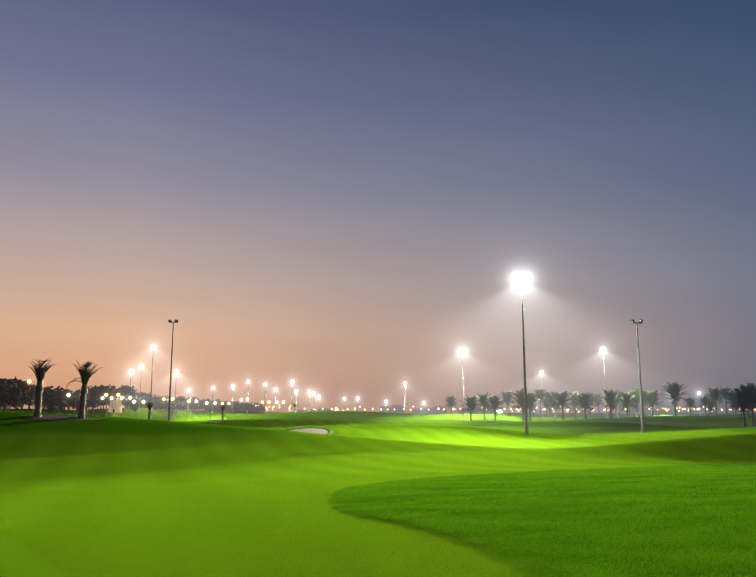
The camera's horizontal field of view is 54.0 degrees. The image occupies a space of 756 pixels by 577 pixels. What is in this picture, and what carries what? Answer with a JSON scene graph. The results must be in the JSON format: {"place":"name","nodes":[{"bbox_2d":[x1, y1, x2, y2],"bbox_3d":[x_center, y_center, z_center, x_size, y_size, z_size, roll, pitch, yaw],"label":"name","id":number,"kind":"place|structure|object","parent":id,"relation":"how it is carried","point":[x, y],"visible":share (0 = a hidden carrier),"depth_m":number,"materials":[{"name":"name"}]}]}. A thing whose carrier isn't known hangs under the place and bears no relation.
{"place":"outdoors","nodes":[
{"label":"outdoors","id":0,"kind":"place"},
{"bbox_2d":[0,408,755,576],"bbox_3d":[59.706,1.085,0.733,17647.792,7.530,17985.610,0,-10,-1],"label":"golf course grass","id":1,"kind":"structure","parent":0,"point":[127,447],"depth_m":40.60,"materials":[{"name":"green plant"}]},
{"bbox_2d":[0,376,21,409],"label":"tree","id":2,"kind":"object","parent":1,"relation":"on","point":[14,379],"depth_m":294.61,"materials":[{"name":"green plant"}]},
{"bbox_2d":[2,392,24,410],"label":"tree","id":3,"kind":"object","parent":1,"relation":"on","point":[17,405],"depth_m":308.04,"materials":[{"name":"green plant"}]},
{"bbox_2d":[0,378,33,409],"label":"tree","id":4,"kind":"object","parent":1,"relation":"on","point":[12,390],"depth_m":271.44,"materials":[{"name":"green plant"}]},
{"bbox_2d":[21,391,34,409],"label":"tree","id":5,"kind":"object","parent":1,"relation":"on","point":[28,400],"depth_m":318.97,"materials":[{"name":"green plant"}]},
{"bbox_2d":[24,385,35,408],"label":"tree","id":6,"kind":"object","parent":1,"relation":"on","point":[32,391],"depth_m":342.23,"materials":[{"name":"green plant"}]},
{"bbox_2d":[34,394,47,408],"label":"tree","id":7,"kind":"object","parent":1,"relation":"on","point":[42,403],"depth_m":374.69,"materials":[{"name":"green plant"}]},
{"bbox_2d":[29,358,54,416],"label":"tied palm","id":8,"kind":"object","parent":1,"relation":"on","point":[39,388],"visible":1,"depth_m":74.10,"materials":[{"name":"brown plant"}]},
{"bbox_2d":[45,396,66,412],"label":"tree","id":9,"kind":"object","parent":1,"relation":"on","point":[54,405],"depth_m":291.30,"materials":[{"name":"green plant"}]},
{"bbox_2d":[42,386,70,404],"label":"tree","id":10,"kind":"object","parent":1,"relation":"on","point":[57,394],"depth_m":351.26,"materials":[{"name":"green plant"}]},
{"bbox_2d":[21,415,100,420],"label":"palm bed","id":11,"kind":"object","parent":1,"relation":"on","point":[54,417],"visible":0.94,"depth_m":73.97,"materials":[{"name":"soil"}]},
{"bbox_2d":[59,389,80,409],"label":"tree","id":12,"kind":"object","parent":1,"relation":"on","point":[76,393],"depth_m":382.36,"materials":[{"name":"green plant"}]},
{"bbox_2d":[70,394,80,407],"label":"tree","id":13,"kind":"object","parent":1,"relation":"on","point":[75,403],"depth_m":337.52,"materials":[{"name":"green plant"}]},
{"bbox_2d":[66,360,100,418],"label":"tied palm","id":14,"kind":"object","parent":1,"relation":"on","point":[85,375],"visible":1,"depth_m":75.12,"materials":[{"name":"brown plant"}]},
{"bbox_2d":[75,400,94,410],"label":"tree","id":15,"kind":"object","parent":1,"relation":"on","point":[88,404],"depth_m":321.53,"materials":[{"name":"green plant"}]},
{"bbox_2d":[75,385,99,410],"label":"tree","id":16,"kind":"object","parent":1,"relation":"on","point":[91,390],"depth_m":408.86,"materials":[{"name":"green plant"}]},
{"bbox_2d":[89,385,110,410],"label":"tree","id":17,"kind":"object","parent":1,"relation":"on","point":[97,396],"depth_m":395.64,"materials":[{"name":"green plant"}]},
{"bbox_2d":[95,384,118,403],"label":"tree","id":18,"kind":"object","parent":1,"relation":"on","point":[112,390],"depth_m":427.13,"materials":[{"name":"green plant"}]},
{"bbox_2d":[108,398,121,412],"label":"building","id":19,"kind":"structure","parent":1,"relation":"on","point":[116,405],"depth_m":389.86,"materials":[{"name":"beige paint"}]},
{"bbox_2d":[115,385,138,403],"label":"tree","id":20,"kind":"object","parent":1,"relation":"on","point":[124,390],"depth_m":442.57,"materials":[{"name":"green plant"}]},
{"bbox_2d":[126,400,139,411],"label":"tree","id":21,"kind":"object","parent":1,"relation":"on","point":[134,406],"depth_m":405.14,"materials":[{"name":"green plant"}]},
{"bbox_2d":[137,398,144,407],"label":"tree","id":22,"kind":"object","parent":1,"relation":"on","point":[142,404],"depth_m":442.59,"materials":[{"name":"green plant"}]},
{"bbox_2d":[146,402,153,418],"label":"tied palm","id":23,"kind":"object","parent":1,"relation":"on","point":[149,405],"depth_m":234.70,"materials":[{"name":"green plant"}]},
{"bbox_2d":[142,393,160,409],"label":"tree","id":24,"kind":"object","parent":1,"relation":"on","point":[146,398],"depth_m":495.68,"materials":[{"name":"green plant"}]},
{"bbox_2d":[150,345,155,419],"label":"flood pole","id":25,"kind":"object","parent":1,"relation":"on","point":[153,346],"depth_m":251.32,"materials":[{"name":"metal"}]},
{"bbox_2d":[151,397,160,409],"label":"tree","id":26,"kind":"object","parent":1,"relation":"on","point":[156,403],"depth_m":455.26,"materials":[{"name":"green plant"}]},
{"bbox_2d":[159,402,165,410],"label":"tree","id":27,"kind":"object","parent":1,"relation":"on","point":[162,406],"depth_m":503.95,"materials":[{"name":"green plant"}]},
{"bbox_2d":[158,396,167,409],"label":"tree","id":28,"kind":"object","parent":1,"relation":"on","point":[165,399],"depth_m":621.49,"materials":[{"name":"green plant"}]},
{"bbox_2d":[164,405,173,410],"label":"tree","id":29,"kind":"object","parent":1,"relation":"on","point":[166,407],"depth_m":500.58,"materials":[{"name":"green plant"}]},
{"bbox_2d":[168,320,177,420],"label":"floodlight pole","id":30,"kind":"object","parent":1,"relation":"on","point":[170,321],"visible":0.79,"depth_m":179.55,"materials":[{"name":"metal"}]},
{"bbox_2d":[174,370,177,417],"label":"flood pole","id":31,"kind":"object","parent":1,"relation":"on","point":[176,371],"depth_m":398.21,"materials":[{"name":"metal"}]},
{"bbox_2d":[171,396,184,410],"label":"tree","id":32,"kind":"object","parent":1,"relation":"on","point":[179,399],"depth_m":592.86,"materials":[{"name":"green plant"}]},
{"bbox_2d":[182,398,195,410],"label":"tree","id":33,"kind":"object","parent":1,"relation":"on","point":[185,404],"depth_m":704.46,"materials":[{"name":"green plant"}]},
{"bbox_2d":[186,398,201,411],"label":"tree","id":34,"kind":"object","parent":1,"relation":"on","point":[197,402],"depth_m":642.82,"materials":[{"name":"green plant"}]},
{"bbox_2d":[204,402,218,411],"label":"tree","id":35,"kind":"object","parent":1,"relation":"on","point":[209,406],"depth_m":741.95,"materials":[{"name":"green plant"}]},
{"bbox_2d":[205,420,227,422],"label":"bunker","id":36,"kind":"object","parent":1,"relation":"on","point":[217,421],"depth_m":184.32},
{"bbox_2d":[215,399,224,409],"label":"tree","id":37,"kind":"object","parent":1,"relation":"on","point":[219,402],"depth_m":791.93,"materials":[{"name":"green plant"}]},
{"bbox_2d":[219,405,225,419],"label":"tied palm","id":38,"kind":"object","parent":1,"relation":"on","point":[222,409],"depth_m":294.14,"materials":[{"name":"green plant"}]},
{"bbox_2d":[220,401,231,409],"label":"tree","id":39,"kind":"object","parent":1,"relation":"on","point":[228,405],"depth_m":879.48,"materials":[{"name":"green plant"}]},
{"bbox_2d":[230,401,239,410],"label":"tree","id":40,"kind":"object","parent":1,"relation":"on","point":[235,404],"depth_m":927.24,"materials":[{"name":"green plant"}]},
{"bbox_2d":[237,404,243,411],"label":"tree","id":41,"kind":"object","parent":1,"relation":"on","point":[240,408],"depth_m":1008.86,"materials":[{"name":"green plant"}]},
{"bbox_2d":[241,403,250,409],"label":"tree","id":42,"kind":"object","parent":1,"relation":"on","point":[245,405],"depth_m":1098.92,"materials":[{"name":"green plant"}]},
{"bbox_2d":[239,403,262,411],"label":"town block","id":43,"kind":"structure","parent":1,"relation":"on","point":[256,406],"depth_m":1716.73,"materials":[{"name":"grey concrete"}]},
{"bbox_2d":[253,405,260,411],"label":"tree","id":44,"kind":"object","parent":1,"relation":"on","point":[256,409],"depth_m":1221.67,"materials":[{"name":"green plant"}]},
{"bbox_2d":[285,427,333,434],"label":"bunker","id":45,"kind":"object","parent":1,"relation":"on","point":[320,430],"visible":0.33,"depth_m":109.18},
{"bbox_2d":[308,408,331,411],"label":"town block","id":46,"kind":"structure","parent":1,"relation":"on","point":[320,409],"depth_m":2058.16,"materials":[{"name":"grey concrete"}]},
{"bbox_2d":[380,405,404,412],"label":"town block","id":47,"kind":"structure","parent":1,"relation":"on","point":[395,409],"depth_m":2155.97,"materials":[{"name":"grey concrete"}]},
{"bbox_2d":[412,408,424,413],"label":"building","id":48,"kind":"structure","parent":1,"relation":"on","point":[415,411],"depth_m":2323.44,"materials":[{"name":"grey concrete"}]},
{"bbox_2d":[425,406,446,413],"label":"town block","id":49,"kind":"structure","parent":1,"relation":"on","point":[439,409],"depth_m":2208.85,"materials":[{"name":"grey concrete"}]},
{"bbox_2d":[444,396,457,413],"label":"palm","id":50,"kind":"object","parent":1,"relation":"on","point":[451,400],"depth_m":382.46,"materials":[{"name":"green plant"}]},
{"bbox_2d":[459,349,465,418],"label":"flood pole","id":51,"kind":"object","parent":1,"relation":"on","point":[462,378],"depth_m":273.79,"materials":[{"name":"metal"}]},
{"bbox_2d":[457,395,481,420],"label":"palm","id":52,"kind":"object","parent":1,"relation":"on","point":[471,404],"depth_m":240.63,"materials":[{"name":"green plant"}]},
{"bbox_2d":[457,407,482,413],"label":"town block","id":53,"kind":"structure","parent":1,"relation":"on","point":[459,410],"depth_m":2130.99,"materials":[{"name":"grey concrete"}]},
{"bbox_2d":[476,392,491,419],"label":"palm","id":54,"kind":"object","parent":1,"relation":"on","point":[483,401],"depth_m":265.72,"materials":[{"name":"green plant"}]},
{"bbox_2d":[482,406,493,413],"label":"town block","id":55,"kind":"structure","parent":1,"relation":"on","point":[488,412],"depth_m":2402.85,"materials":[{"name":"grey concrete"}]},
{"bbox_2d":[485,395,503,420],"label":"palm","id":56,"kind":"object","parent":1,"relation":"on","point":[495,402],"depth_m":250.12,"materials":[{"name":"green plant"}]},
{"bbox_2d":[497,390,514,415],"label":"palm","id":57,"kind":"object","parent":1,"relation":"on","point":[506,397],"depth_m":278.86,"materials":[{"name":"green plant"}]},
{"bbox_2d":[512,276,531,433],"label":"flood pole","id":58,"kind":"object","parent":1,"relation":"on","point":[524,362],"visible":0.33,"depth_m":121.97,"materials":[{"name":"metal"}]},
{"bbox_2d":[509,388,535,420],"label":"palm","id":59,"kind":"object","parent":1,"relation":"on","point":[520,397],"depth_m":211.22,"materials":[{"name":"green plant"}]},
{"bbox_2d":[515,392,540,420],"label":"palm","id":60,"kind":"object","parent":1,"relation":"on","point":[533,403],"depth_m":234.28,"materials":[{"name":"green plant"}]},
{"bbox_2d":[528,410,550,413],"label":"town block","id":61,"kind":"structure","parent":1,"relation":"on","point":[542,412],"depth_m":2329.81,"materials":[{"name":"grey concrete"}]},
{"bbox_2d":[531,389,548,417],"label":"palm","id":62,"kind":"object","parent":1,"relation":"on","point":[541,393],"depth_m":309.23,"materials":[{"name":"green plant"}]},
{"bbox_2d":[538,399,548,416],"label":"palm","id":63,"kind":"object","parent":1,"relation":"on","point":[544,404],"depth_m":356.50,"materials":[{"name":"green plant"}]},
{"bbox_2d":[544,391,551,416],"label":"palm","id":64,"kind":"object","parent":1,"relation":"on","point":[549,402],"depth_m":327.93,"materials":[{"name":"green plant"}]},
{"bbox_2d":[543,391,565,419],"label":"palm","id":65,"kind":"object","parent":1,"relation":"on","point":[551,400],"depth_m":264.10,"materials":[{"name":"green plant"}]},
{"bbox_2d":[551,391,574,419],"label":"palm","id":66,"kind":"object","parent":1,"relation":"on","point":[562,400],"depth_m":228.09,"materials":[{"name":"green plant"}]},
{"bbox_2d":[567,391,581,419],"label":"palm","id":67,"kind":"object","parent":1,"relation":"on","point":[574,396],"depth_m":262.10,"materials":[{"name":"green plant"}]},
{"bbox_2d":[573,393,596,418],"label":"palm","id":68,"kind":"object","parent":1,"relation":"on","point":[584,401],"depth_m":225.80,"materials":[{"name":"green plant"}]},
{"bbox_2d":[583,391,593,413],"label":"distant tower","id":69,"kind":"structure","parent":1,"relation":"on","point":[588,392],"depth_m":2812.18,"materials":[{"name":"grey concrete"}]},
{"bbox_2d":[588,393,598,416],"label":"palm","id":70,"kind":"object","parent":1,"relation":"on","point":[593,397],"depth_m":324.03,"materials":[{"name":"green plant"}]},
{"bbox_2d":[593,393,603,417],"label":"palm","id":71,"kind":"object","parent":1,"relation":"on","point":[599,402],"depth_m":346.39,"materials":[{"name":"green plant"}]},
{"bbox_2d":[601,348,606,417],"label":"flood pole","id":72,"kind":"object","parent":1,"relation":"on","point":[603,349],"depth_m":252.64,"materials":[{"name":"metal"}]},
{"bbox_2d":[597,388,622,417],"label":"palm","id":73,"kind":"object","parent":1,"relation":"on","point":[610,398],"depth_m":228.06,"materials":[{"name":"green plant"}]},
{"bbox_2d":[608,389,621,417],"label":"palm","id":74,"kind":"object","parent":1,"relation":"on","point":[617,408],"depth_m":289.71,"materials":[{"name":"green plant"}]},
{"bbox_2d":[616,391,637,416],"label":"palm","id":75,"kind":"object","parent":1,"relation":"on","point":[627,398],"depth_m":243.41,"materials":[{"name":"green plant"}]},
{"bbox_2d":[620,407,649,413],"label":"town block","id":76,"kind":"structure","parent":1,"relation":"on","point":[646,411],"depth_m":1971.48,"materials":[{"name":"grey concrete"}]},
{"bbox_2d":[627,389,646,416],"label":"palm","id":77,"kind":"object","parent":1,"relation":"on","point":[637,398],"depth_m":263.70,"materials":[{"name":"green plant"}]},
{"bbox_2d":[630,319,644,432],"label":"floodlight pole","id":78,"kind":"object","parent":1,"relation":"on","point":[640,393],"depth_m":125.57,"materials":[{"name":"metal"}]},
{"bbox_2d":[642,390,648,416],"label":"palm","id":79,"kind":"object","parent":1,"relation":"on","point":[644,400],"depth_m":307.10,"materials":[{"name":"green plant"}]},
{"bbox_2d":[642,389,663,415],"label":"palm","id":80,"kind":"object","parent":1,"relation":"on","point":[652,397],"depth_m":263.71,"materials":[{"name":"green plant"}]},
{"bbox_2d":[651,409,679,413],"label":"town block","id":81,"kind":"structure","parent":1,"relation":"on","point":[664,411],"depth_m":1727.48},
{"bbox_2d":[660,388,673,409],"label":"distant tower","id":82,"kind":"structure","parent":1,"relation":"on","point":[665,404],"depth_m":2581.03,"materials":[{"name":"grey concrete"}]},
{"bbox_2d":[659,381,686,415],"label":"palm","id":83,"kind":"object","parent":1,"relation":"on","point":[673,390],"depth_m":221.06,"materials":[{"name":"green plant"}]},
{"bbox_2d":[683,398,696,415],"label":"palm","id":84,"kind":"object","parent":1,"relation":"on","point":[689,402],"depth_m":363.08,"materials":[{"name":"green plant"}]},
{"bbox_2d":[688,393,704,413],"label":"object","id":85,"kind":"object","parent":1,"relation":"on","point":[696,396],"depth_m":2695.61,"materials":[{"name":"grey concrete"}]},
{"bbox_2d":[699,396,711,415],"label":"palm","id":86,"kind":"object","parent":1,"relation":"on","point":[704,400],"depth_m":356.48,"materials":[{"name":"green plant"}]},
{"bbox_2d":[706,401,718,415],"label":"palm","id":87,"kind":"object","parent":1,"relation":"on","point":[711,408],"depth_m":359.80,"materials":[{"name":"green plant"}]},
{"bbox_2d":[705,388,726,415],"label":"palm","id":88,"kind":"object","parent":1,"relation":"on","point":[713,395],"depth_m":255.98,"materials":[{"name":"green plant"}]},
{"bbox_2d":[713,401,730,413],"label":"distant tower","id":89,"kind":"structure","parent":1,"relation":"on","point":[721,407],"depth_m":2928.33,"materials":[{"name":"grey concrete"}]},
{"bbox_2d":[718,387,730,414],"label":"palm","id":90,"kind":"object","parent":1,"relation":"on","point":[725,390],"depth_m":323.26,"materials":[{"name":"green plant"}]},
{"bbox_2d":[726,390,734,413],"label":"palm","id":91,"kind":"object","parent":1,"relation":"on","point":[730,400],"depth_m":336.82,"materials":[{"name":"green plant"}]},
{"bbox_2d":[722,386,755,426],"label":"palm","id":92,"kind":"object","parent":1,"relation":"on","point":[741,398],"depth_m":170.82,"materials":[{"name":"green plant"}]},
{"bbox_2d":[727,405,750,413],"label":"town block","id":93,"kind":"structure","parent":1,"relation":"on","point":[729,411],"depth_m":1969.31,"materials":[{"name":"grey concrete"}]},
{"bbox_2d":[733,383,755,426],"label":"palm","id":94,"kind":"object","parent":1,"relation":"on","point":[749,387],"depth_m":171.50,"materials":[{"name":"green plant"}]},
{"bbox_2d":[0,463,755,576],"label":"grass","id":95,"kind":"structure","parent":0,"point":[683,470],"depth_m":13.57,"materials":[{"name":"green plant"}]},
{"bbox_2d":[0,0,755,412],"label":"sky","id":96,"kind":"structure","parent":0,"point":[339,200],"materials":[{"name":"blue"}]}
]}

